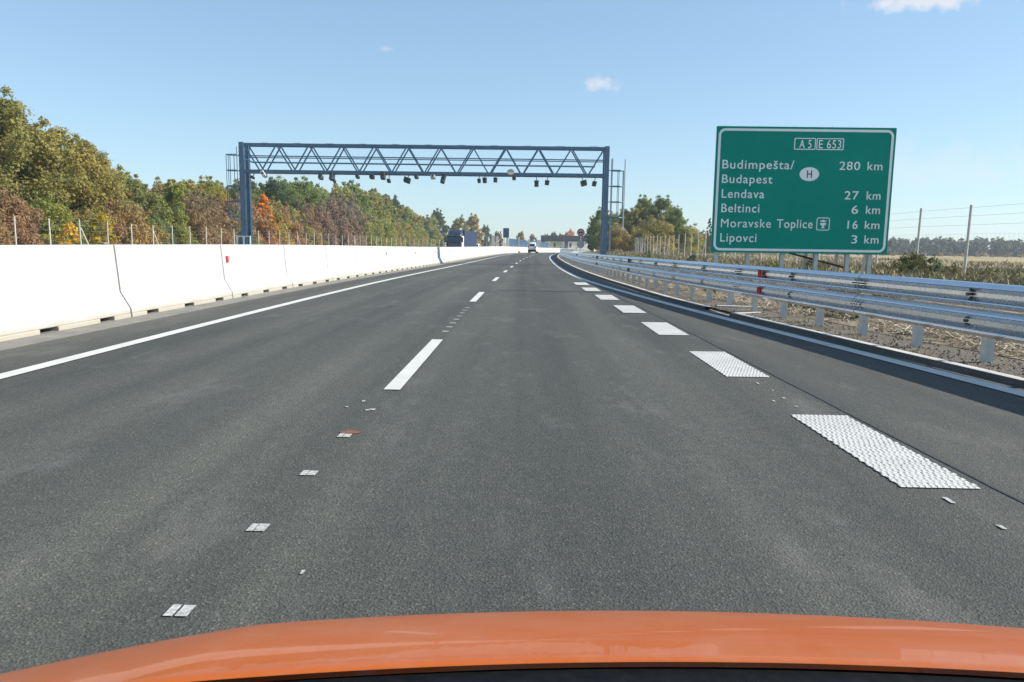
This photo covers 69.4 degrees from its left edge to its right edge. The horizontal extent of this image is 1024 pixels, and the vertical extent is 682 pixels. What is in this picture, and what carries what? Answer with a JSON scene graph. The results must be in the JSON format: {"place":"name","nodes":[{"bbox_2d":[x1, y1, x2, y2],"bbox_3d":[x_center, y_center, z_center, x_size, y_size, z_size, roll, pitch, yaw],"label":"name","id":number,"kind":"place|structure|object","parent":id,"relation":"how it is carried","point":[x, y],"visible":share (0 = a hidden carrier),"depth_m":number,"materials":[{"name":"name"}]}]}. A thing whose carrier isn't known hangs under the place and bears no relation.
{"place":"outdoors","nodes":[
{"label":"outdoors","id":0,"kind":"place"},
{"bbox_2d":[0,253,511,350],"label":"median strip","id":1,"kind":"object","parent":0,"point":[43,336],"visible":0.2,"depth_m":11.66,"materials":[{"name":"grey concrete"}]},
{"bbox_2d":[0,242,130,341],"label":"concrete barrier","id":2,"kind":"object","parent":1,"relation":"on","point":[53,287],"visible":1,"depth_m":9.99,"materials":[{"name":"concrete"}]},
{"bbox_2d":[113,244,232,316],"bbox_3d":[-6.256,-1.195,13.565,0.620,1.148,4.090,1,8,1],"label":"concrete barrier","id":3,"kind":"object","parent":1,"relation":"on","point":[158,277],"visible":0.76,"depth_m":13.14,"materials":[{"name":"concrete"}]},
{"bbox_2d":[217,244,292,297],"bbox_3d":[-6.174,-1.717,17.581,0.628,1.156,4.090,1,8,1],"label":"concrete barrier","id":4,"kind":"object","parent":1,"relation":"on","point":[248,270],"visible":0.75,"depth_m":17.24,"materials":[{"name":"concrete"}]},
{"bbox_2d":[283,245,332,287],"bbox_3d":[-6.085,-2.231,21.597,0.636,1.165,4.090,1,8,1],"label":"concrete barrier","id":5,"kind":"object","parent":1,"relation":"on","point":[306,265],"visible":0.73,"depth_m":21.33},
{"bbox_2d":[325,245,361,280],"bbox_3d":[-5.988,-2.737,25.614,0.643,1.170,4.090,1,8,1],"label":"concrete barrier","id":6,"kind":"object","parent":1,"relation":"on","point":[341,261],"visible":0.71,"depth_m":25.38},
{"bbox_2d":[355,245,382,275],"bbox_3d":[-5.883,-3.241,29.631,0.651,1.179,4.090,1,8,1],"label":"concrete barrier","id":7,"kind":"object","parent":1,"relation":"on","point":[367,257],"visible":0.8,"depth_m":29.44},
{"bbox_2d":[378,246,399,272],"bbox_3d":[-5.770,-3.737,33.650,0.659,1.176,4.090,1,8,1],"label":"concrete barrier","id":8,"kind":"object","parent":1,"relation":"on","point":[387,259],"visible":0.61,"depth_m":33.47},
{"bbox_2d":[395,246,413,269],"bbox_3d":[-5.650,-4.234,37.668,0.667,1.177,4.090,1,8,1],"label":"concrete barrier","id":9,"kind":"object","parent":1,"relation":"on","point":[403,259],"visible":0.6,"depth_m":37.52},
{"bbox_2d":[410,246,424,267],"bbox_3d":[-5.522,-4.735,41.685,0.619,1.179,4.098,1,8,2],"label":"concrete barrier","id":10,"kind":"object","parent":1,"relation":"on","point":[416,256],"visible":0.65,"depth_m":41.55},
{"bbox_2d":[421,247,433,265],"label":"concrete barrier","id":11,"kind":"object","parent":1,"relation":"on","point":[427,256],"visible":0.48,"depth_m":45.58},
{"bbox_2d":[0,253,1023,673],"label":"road","id":12,"kind":"structure","parent":0,"point":[540,431],"depth_m":4.05,"materials":[{"name":"asphalt"}]},
{"bbox_2d":[0,253,519,378],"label":"edge line","id":13,"kind":"object","parent":12,"relation":"on","point":[47,364],"visible":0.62,"depth_m":9.25,"materials":[{"name":"paint"}]},
{"bbox_2d":[384,253,543,389],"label":"lane dashes","id":14,"kind":"object","parent":12,"relation":"on","point":[402,378],"visible":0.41,"depth_m":7.56,"materials":[{"name":"paint"}]},
{"bbox_2d":[0,611,1023,681],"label":"car","id":15,"kind":"object","parent":12,"relation":"on","point":[612,646],"visible":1,"depth_m":0.85,"materials":[{"name":"orange paint"}]},
{"bbox_2d":[162,307,1006,615],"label":"premarking dots","id":16,"kind":"object","parent":12,"relation":"on","point":[182,611],"visible":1,"depth_m":3.20,"materials":[{"name":"paint"}]},
{"bbox_2d":[557,257,704,308],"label":"kerb","id":17,"kind":"structure","parent":12,"relation":"on","point":[672,299],"depth_m":18.89,"materials":[{"name":"concrete"}]},
{"bbox_2d":[549,254,1023,396],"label":"edge line","id":18,"kind":"object","parent":12,"relation":"on","point":[968,379],"visible":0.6,"depth_m":9.04,"materials":[{"name":"paint"}]},
{"bbox_2d":[551,254,1023,390],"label":"gutter","id":19,"kind":"object","parent":12,"relation":"on","point":[563,265],"visible":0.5,"depth_m":12.12,"materials":[{"name":"concrete"}]},
{"bbox_2d":[591,284,1023,502],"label":"paving seam","id":20,"kind":"object","parent":12,"relation":"on","point":[860,419],"visible":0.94,"depth_m":5.11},
{"bbox_2d":[655,322,973,487],"bbox_3d":[2.238,-0.592,14.307,0.476,0.061,21.042,1,8,0],"label":"profiled blocks base","id":21,"kind":"object","parent":12,"relation":"on","point":[909,453],"visible":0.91,"depth_m":4.60,"materials":[{"name":"paint"}]},
{"bbox_2d":[573,282,980,488],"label":"profiled blocks","id":22,"kind":"structure","parent":21,"relation":"on","point":[654,326],"depth_m":4.85,"materials":[{"name":"paint"}]},
{"bbox_2d":[729,313,1023,387],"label":"kerb","id":23,"kind":"structure","parent":12,"relation":"on","point":[992,376],"depth_m":8.48,"materials":[{"name":"concrete"}]},
{"bbox_2d":[0,0,1023,249],"label":"sky","id":24,"kind":"structure","parent":0,"point":[169,89],"materials":[{"name":"blue"}]},
{"bbox_2d":[445,242,1023,360],"bbox_3d":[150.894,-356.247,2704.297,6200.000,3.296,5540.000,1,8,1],"label":"ground","id":25,"kind":"structure","parent":0,"point":[989,259],"depth_m":91.01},
{"bbox_2d":[0,192,28,244],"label":"bush","id":26,"kind":"object","parent":25,"relation":"on","point":[5,231],"visible":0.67,"depth_m":45.43,"materials":[{"name":"brown plant"}]},
{"bbox_2d":[0,186,49,244],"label":"bush","id":27,"kind":"object","parent":25,"relation":"on","point":[21,216],"visible":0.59,"depth_m":46.98,"materials":[{"name":"brown plant"}]},
{"bbox_2d":[0,85,80,231],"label":"tree","id":28,"kind":"object","parent":25,"relation":"on","point":[27,143],"visible":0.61,"depth_m":51.35,"materials":[{"name":"green plant"}]},
{"bbox_2d":[7,191,85,244],"bbox_3d":[-31.587,-7.646,49.953,4.966,5.016,5.551,1,8,5],"label":"bush","id":29,"kind":"object","parent":25,"relation":"on","point":[56,213],"visible":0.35,"depth_m":49.85,"materials":[{"name":"green plant"}]},
{"bbox_2d":[35,202,96,244],"bbox_3d":[-32.295,-7.553,52.620,5.382,4.586,4.931,2,8,12],"label":"bush","id":30,"kind":"object","parent":25,"relation":"on","point":[84,228],"visible":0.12,"depth_m":53.17,"materials":[{"name":"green plant"}]},
{"bbox_2d":[55,222,79,244],"bbox_3d":[-29.357,-6.532,48.883,1.476,2.646,1.638,-6,10,-41],"label":"sapling","id":31,"kind":"object","parent":25,"relation":"on","point":[68,232],"visible":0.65,"depth_m":48.79,"materials":[{"name":"yellow plant"}]},
{"bbox_2d":[13,122,128,240],"bbox_3d":[-35.358,-11.590,57.132,8.510,10.430,9.540,5,8,26],"label":"tree","id":32,"kind":"object","parent":25,"relation":"on","point":[95,174],"visible":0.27,"depth_m":57.09,"materials":[{"name":"green plant"}]},
{"bbox_2d":[56,144,133,217],"bbox_3d":[-36.465,-12.180,63.671,7.211,9.864,7.588,0,8,-7],"label":"tree","id":33,"kind":"object","parent":25,"relation":"on","point":[127,192],"visible":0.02,"depth_m":64.04,"materials":[{"name":"green plant"}]},
{"bbox_2d":[71,205,119,244],"bbox_3d":[-31.801,-8.015,55.277,4.707,4.404,5.041,-3,8,-24],"label":"bush","id":34,"kind":"object","parent":25,"relation":"on","point":[86,215],"visible":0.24,"depth_m":54.67,"materials":[{"name":"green plant"}]},
{"bbox_2d":[56,145,142,206],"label":"tree","id":35,"kind":"object","parent":25,"relation":"on","point":[119,168],"visible":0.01,"depth_m":67.84,"materials":[{"name":"green plant"}]},
{"bbox_2d":[78,200,128,244],"bbox_3d":[-32.820,-8.486,58.170,4.866,5.174,5.311,-1,8,-11],"label":"bush","id":36,"kind":"object","parent":25,"relation":"on","point":[116,229],"visible":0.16,"depth_m":58.53,"materials":[{"name":"brown plant"}]},
{"bbox_2d":[89,212,119,244],"bbox_3d":[-29.238,-7.449,53.086,1.966,3.524,2.182,7,10,37],"label":"sapling","id":37,"kind":"object","parent":25,"relation":"on","point":[102,218],"visible":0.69,"depth_m":53.01,"materials":[{"name":"yellow plant"}]},
{"bbox_2d":[106,194,170,244],"bbox_3d":[-32.153,-9.281,61.157,6.045,5.650,5.644,2,8,12],"label":"bush","id":38,"kind":"object","parent":25,"relation":"on","point":[121,208],"visible":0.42,"depth_m":60.07,"materials":[{"name":"brown plant"}]},
{"bbox_2d":[124,174,164,219],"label":"tree","id":39,"kind":"object","parent":25,"relation":"on","point":[138,196],"visible":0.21,"depth_m":69.34,"materials":[{"name":"green plant"}]},
{"bbox_2d":[124,206,173,243],"bbox_3d":[-31.337,-9.312,63.715,4.872,4.939,4.550,-5,9,-37],"label":"bush","id":40,"kind":"object","parent":25,"relation":"on","point":[153,221],"visible":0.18,"depth_m":63.86,"materials":[{"name":"green plant"}]},
{"bbox_2d":[143,176,177,212],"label":"tree","id":41,"kind":"object","parent":25,"relation":"on","point":[157,188],"visible":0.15,"depth_m":78.07,"materials":[{"name":"green plant"}]},
{"bbox_2d":[152,179,198,211],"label":"tree","id":42,"kind":"object","parent":25,"relation":"on","point":[177,190],"visible":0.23,"depth_m":74.92,"materials":[{"name":"green plant"}]},
{"bbox_2d":[156,201,199,243],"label":"bush","id":43,"kind":"object","parent":25,"relation":"on","point":[170,216],"visible":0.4,"depth_m":68.75,"materials":[{"name":"green plant"}]},
{"bbox_2d":[167,179,206,202],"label":"tree","id":44,"kind":"object","parent":25,"relation":"on","point":[192,187],"visible":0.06,"depth_m":81.18,"materials":[{"name":"green plant"}]},
{"bbox_2d":[171,195,218,243],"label":"bush","id":45,"kind":"object","parent":25,"relation":"on","point":[193,212],"visible":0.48,"depth_m":70.89,"materials":[{"name":"brown plant"}]},
{"bbox_2d":[172,189,233,244],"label":"bush","id":46,"kind":"object","parent":25,"relation":"on","point":[214,227],"visible":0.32,"depth_m":73.77,"materials":[{"name":"brown plant"}]},
{"bbox_2d":[186,191,236,244],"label":"bush","id":47,"kind":"object","parent":25,"relation":"on","point":[216,209],"visible":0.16,"depth_m":76.43,"materials":[{"name":"brown plant"}]},
{"bbox_2d":[192,175,236,204],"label":"tree","id":48,"kind":"object","parent":25,"relation":"on","point":[209,187],"visible":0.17,"depth_m":87.62,"materials":[{"name":"green plant"}]},
{"bbox_2d":[218,206,240,244],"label":"bush","id":49,"kind":"object","parent":25,"relation":"on","point":[230,230],"visible":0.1,"depth_m":80.07,"materials":[{"name":"brown plant"}]},
{"bbox_2d":[218,196,265,244],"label":"bush","id":50,"kind":"object","parent":25,"relation":"on","point":[226,206],"visible":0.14,"depth_m":83.98,"materials":[{"name":"brown plant"}]},
{"bbox_2d":[225,179,259,204],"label":"tree","id":51,"kind":"object","parent":25,"relation":"on","point":[255,198],"visible":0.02,"depth_m":93.45,"materials":[{"name":"green plant"}]},
{"bbox_2d":[229,206,263,244],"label":"bush","id":52,"kind":"object","parent":25,"relation":"on","point":[253,226],"visible":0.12,"depth_m":81.83,"materials":[{"name":"green plant"}]},
{"bbox_2d":[228,191,278,244],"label":"bush","id":53,"kind":"object","parent":25,"relation":"on","point":[263,221],"visible":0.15,"depth_m":87.28,"materials":[{"name":"brown plant"}]},
{"bbox_2d":[237,194,283,244],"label":"bush","id":54,"kind":"object","parent":25,"relation":"on","point":[255,204],"visible":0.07,"depth_m":90.14,"materials":[{"name":"brown plant"}]},
{"bbox_2d":[256,194,279,243],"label":"tree","id":55,"kind":"object","parent":25,"relation":"on","point":[262,201],"visible":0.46,"depth_m":88.94,"materials":[{"name":"orange plant"}]},
{"bbox_2d":[254,202,289,244],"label":"bush","id":56,"kind":"object","parent":25,"relation":"on","point":[281,223],"visible":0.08,"depth_m":92.37,"materials":[{"name":"yellow plant"}]},
{"bbox_2d":[265,200,297,244],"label":"bush","id":57,"kind":"object","parent":25,"relation":"on","point":[279,216],"visible":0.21,"depth_m":94.83,"materials":[{"name":"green plant"}]},
{"bbox_2d":[258,177,306,219],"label":"tree","id":58,"kind":"object","parent":25,"relation":"on","point":[279,191],"visible":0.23,"depth_m":105.00,"materials":[{"name":"green plant"}]},
{"bbox_2d":[268,199,308,244],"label":"bush","id":59,"kind":"object","parent":25,"relation":"on","point":[285,210],"visible":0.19,"depth_m":98.28,"materials":[{"name":"brown plant"}]},
{"bbox_2d":[0,216,578,248],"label":"wire fence","id":60,"kind":"object","parent":25,"relation":"on","point":[80,230],"visible":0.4,"depth_m":59.47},
{"bbox_2d":[277,200,320,243],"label":"bush","id":61,"kind":"object","parent":25,"relation":"on","point":[296,214],"visible":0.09,"depth_m":103.37,"materials":[{"name":"green plant"}]},
{"bbox_2d":[291,200,322,242],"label":"bush","id":62,"kind":"object","parent":25,"relation":"on","point":[313,223],"visible":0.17,"depth_m":108.70,"materials":[{"name":"brown plant"}]},
{"bbox_2d":[290,175,333,218],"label":"tree","id":63,"kind":"object","parent":25,"relation":"on","point":[305,189],"visible":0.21,"depth_m":120.59,"materials":[{"name":"green plant"}]},
{"bbox_2d":[303,199,337,244],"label":"bush","id":64,"kind":"object","parent":25,"relation":"on","point":[318,210],"visible":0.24,"depth_m":113.70,"materials":[{"name":"brown plant"}]},
{"bbox_2d":[311,190,353,245],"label":"bush","id":65,"kind":"object","parent":25,"relation":"on","point":[341,223],"visible":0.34,"depth_m":122.94,"materials":[{"name":"brown plant"}]},
{"bbox_2d":[327,192,360,245],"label":"bush","id":66,"kind":"object","parent":25,"relation":"on","point":[343,211],"visible":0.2,"depth_m":127.38,"materials":[{"name":"brown plant"}]},
{"bbox_2d":[331,183,362,206],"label":"tree","id":67,"kind":"object","parent":25,"relation":"on","point":[342,191],"visible":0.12,"depth_m":145.20,"materials":[{"name":"green plant"}]},
{"bbox_2d":[335,198,366,245],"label":"bush","id":68,"kind":"object","parent":25,"relation":"on","point":[357,231],"visible":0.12,"depth_m":133.27,"materials":[{"name":"brown plant"}]},
{"bbox_2d":[339,192,370,245],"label":"bush","id":69,"kind":"object","parent":25,"relation":"on","point":[359,212],"visible":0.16,"depth_m":136.94,"materials":[{"name":"brown plant"}]},
{"bbox_2d":[341,180,378,222],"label":"tree","id":70,"kind":"object","parent":25,"relation":"on","point":[356,189],"visible":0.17,"depth_m":153.89,"materials":[{"name":"green plant"}]},
{"bbox_2d":[348,204,378,245],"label":"bush","id":71,"kind":"object","parent":25,"relation":"on","point":[369,230],"visible":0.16,"depth_m":140.89,"materials":[{"name":"green plant"}]},
{"bbox_2d":[355,201,383,245],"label":"bush","id":72,"kind":"object","parent":25,"relation":"on","point":[370,216],"visible":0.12,"depth_m":147.29,"materials":[{"name":"green plant"}]},
{"bbox_2d":[371,210,385,245],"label":"bush","id":73,"kind":"object","parent":25,"relation":"on","point":[378,225],"visible":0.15,"depth_m":155.30,"materials":[{"name":"green plant"}]},
{"bbox_2d":[369,188,391,222],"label":"tree","id":74,"kind":"object","parent":25,"relation":"on","point":[378,202],"visible":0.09,"depth_m":171.64,"materials":[{"name":"green plant"}]},
{"bbox_2d":[376,213,396,245],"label":"bush","id":75,"kind":"object","parent":25,"relation":"on","point":[388,234],"visible":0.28,"depth_m":162.42,"materials":[{"name":"green plant"}]},
{"bbox_2d":[373,188,406,233],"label":"tree","id":76,"kind":"object","parent":25,"relation":"on","point":[388,201],"visible":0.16,"depth_m":187.10,"materials":[{"name":"green plant"}]},
{"bbox_2d":[226,142,625,254],"bbox_3d":[-5.943,-9.182,50.625,27.288,8.293,1.648,1,8,1],"label":"toll gantry","id":77,"kind":"object","parent":25,"relation":"on","point":[246,171],"visible":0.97,"depth_m":50.06,"materials":[{"name":"blue metal"}]},
{"bbox_2d":[425,214,443,246],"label":"tree","id":78,"kind":"object","parent":25,"relation":"on","point":[439,235],"visible":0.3,"depth_m":283.66,"materials":[{"name":"green plant"}]},
{"bbox_2d":[431,208,448,246],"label":"tree","id":79,"kind":"object","parent":25,"relation":"on","point":[442,222],"visible":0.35,"depth_m":295.97,"materials":[{"name":"green plant"}]},
{"bbox_2d":[449,214,469,230],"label":"tree","id":80,"kind":"object","parent":25,"relation":"on","point":[457,224],"visible":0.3,"depth_m":300.62,"materials":[{"name":"green plant"}]},
{"bbox_2d":[462,213,484,245],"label":"tree","id":81,"kind":"object","parent":25,"relation":"on","point":[473,221],"visible":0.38,"depth_m":305.23,"materials":[{"name":"green plant"}]},
{"bbox_2d":[479,224,492,246],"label":"tree","id":82,"kind":"object","parent":25,"relation":"on","point":[487,235],"visible":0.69,"depth_m":315.80,"materials":[{"name":"green plant"}]},
{"bbox_2d":[491,236,549,247],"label":"noise wall","id":83,"kind":"structure","parent":25,"relation":"on","point":[525,243],"depth_m":234.46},
{"bbox_2d":[541,235,588,248],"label":"bridge","id":84,"kind":"structure","parent":25,"relation":"on","point":[566,239],"depth_m":322.54,"materials":[{"name":"concrete"}]},
{"bbox_2d":[587,207,613,249],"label":"tree","id":85,"kind":"object","parent":25,"relation":"on","point":[595,222],"visible":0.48,"depth_m":147.44,"materials":[{"name":"green plant"}]},
{"bbox_2d":[599,223,635,251],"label":"bush","id":86,"kind":"object","parent":25,"relation":"on","point":[624,245],"visible":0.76,"depth_m":122.51,"materials":[{"name":"green plant"}]},
{"bbox_2d":[621,208,644,250],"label":"tree","id":87,"kind":"object","parent":25,"relation":"on","point":[634,214],"visible":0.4,"depth_m":125.38,"materials":[{"name":"green plant"}]},
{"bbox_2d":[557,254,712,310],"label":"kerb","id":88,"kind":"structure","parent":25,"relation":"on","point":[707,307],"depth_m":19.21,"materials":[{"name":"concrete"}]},
{"bbox_2d":[627,194,660,234],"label":"tree","id":89,"kind":"object","parent":25,"relation":"on","point":[643,204],"visible":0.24,"depth_m":128.73,"materials":[{"name":"green plant"}]},
{"bbox_2d":[628,215,677,252],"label":"bush","id":90,"kind":"object","parent":25,"relation":"on","point":[662,230],"visible":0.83,"depth_m":117.25,"materials":[{"name":"green plant"}]},
{"bbox_2d":[643,195,677,252],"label":"tree","id":91,"kind":"object","parent":25,"relation":"on","point":[660,203],"visible":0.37,"depth_m":124.88,"materials":[{"name":"green plant"}]},
{"bbox_2d":[666,205,688,252],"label":"tree","id":92,"kind":"object","parent":25,"relation":"on","point":[678,212],"visible":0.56,"depth_m":123.11,"materials":[{"name":"green plant"}]},
{"bbox_2d":[671,223,706,253],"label":"bush","id":93,"kind":"object","parent":25,"relation":"on","point":[688,237],"visible":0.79,"depth_m":120.75,"materials":[{"name":"green plant"}]},
{"bbox_2d":[709,305,761,315],"bbox_3d":[4.340,-0.515,13.865,1.000,0.185,1.500,1,8,1],"label":"drain chute","id":94,"kind":"object","parent":25,"relation":"on","point":[722,312],"visible":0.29,"depth_m":14.20,"materials":[{"name":"grey concrete"}]},
{"bbox_2d":[575,251,1023,319],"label":"green weeds","id":95,"kind":"object","parent":25,"relation":"on","point":[841,313],"visible":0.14,"depth_m":28.24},
{"bbox_2d":[577,250,1023,298],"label":"dry grass","id":96,"kind":"structure","parent":25,"relation":"on","point":[942,276],"depth_m":30.04,"materials":[{"name":"plant"}]},
{"bbox_2d":[583,252,1023,359],"bbox_3d":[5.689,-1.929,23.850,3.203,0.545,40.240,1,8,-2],"label":"straw litter","id":97,"kind":"object","parent":25,"relation":"on","point":[963,339],"visible":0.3,"depth_m":10.85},
{"bbox_2d":[711,125,896,279],"bbox_3d":[7.498,-3.323,19.633,4.560,4.503,0.994,1,8,1],"label":"direction sign","id":98,"kind":"object","parent":25,"relation":"on","point":[814,191],"visible":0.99,"depth_m":19.07,"materials":[{"name":"metal"}]},
{"bbox_2d":[633,203,1023,274],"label":"wire fence","id":99,"kind":"object","parent":25,"relation":"on","point":[918,238],"visible":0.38,"depth_m":28.39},
{"bbox_2d":[659,249,1023,257],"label":"hedge","id":100,"kind":"object","parent":25,"relation":"on","point":[977,255],"visible":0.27,"depth_m":313.23,"materials":[{"name":"green plant"}]},
{"bbox_2d":[695,236,1023,256],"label":"wood","id":101,"kind":"object","parent":25,"relation":"on","point":[975,243],"visible":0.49,"depth_m":394.99,"materials":[{"name":"green plant"}]},
{"bbox_2d":[730,312,1023,380],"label":"kerb","id":102,"kind":"structure","parent":25,"relation":"on","point":[967,366],"depth_m":8.58,"materials":[{"name":"concrete"}]},
{"bbox_2d":[887,252,931,275],"bbox_3d":[11.868,-2.148,22.066,1.120,1.052,1.082,-2,8,-17],"label":"shrub","id":103,"kind":"object","parent":25,"relation":"on","point":[919,261],"visible":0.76,"depth_m":22.00,"materials":[{"name":"green plant"}]},
{"bbox_2d":[906,253,945,274],"bbox_3d":[12.816,-2.216,22.822,1.061,0.996,1.025,1,8,0],"label":"shrub","id":104,"kind":"object","parent":25,"relation":"on","point":[937,267],"visible":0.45,"depth_m":22.69,"materials":[{"name":"green plant"}]},
{"bbox_2d":[559,255,1023,376],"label":"gravel shoulder","id":105,"kind":"object","parent":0,"point":[965,354],"visible":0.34,"depth_m":9.98},
{"bbox_2d":[560,249,1023,362],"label":"guard rail","id":106,"kind":"object","parent":105,"relation":"on","point":[989,323],"visible":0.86,"depth_m":9.98,"materials":[{"name":"metal"}]},
{"bbox_2d":[604,276,1023,377],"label":"loose stones","id":107,"kind":"object","parent":105,"relation":"on","point":[938,345],"visible":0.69,"depth_m":9.97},
{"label":"opposite road","id":108,"kind":"structure","parent":0,"visible":0},
{"bbox_2d":[445,230,476,246],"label":"truck","id":109,"kind":"object","parent":108,"relation":"on","point":[458,238],"visible":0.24,"depth_m":120.93,"materials":[{"name":"paint"}]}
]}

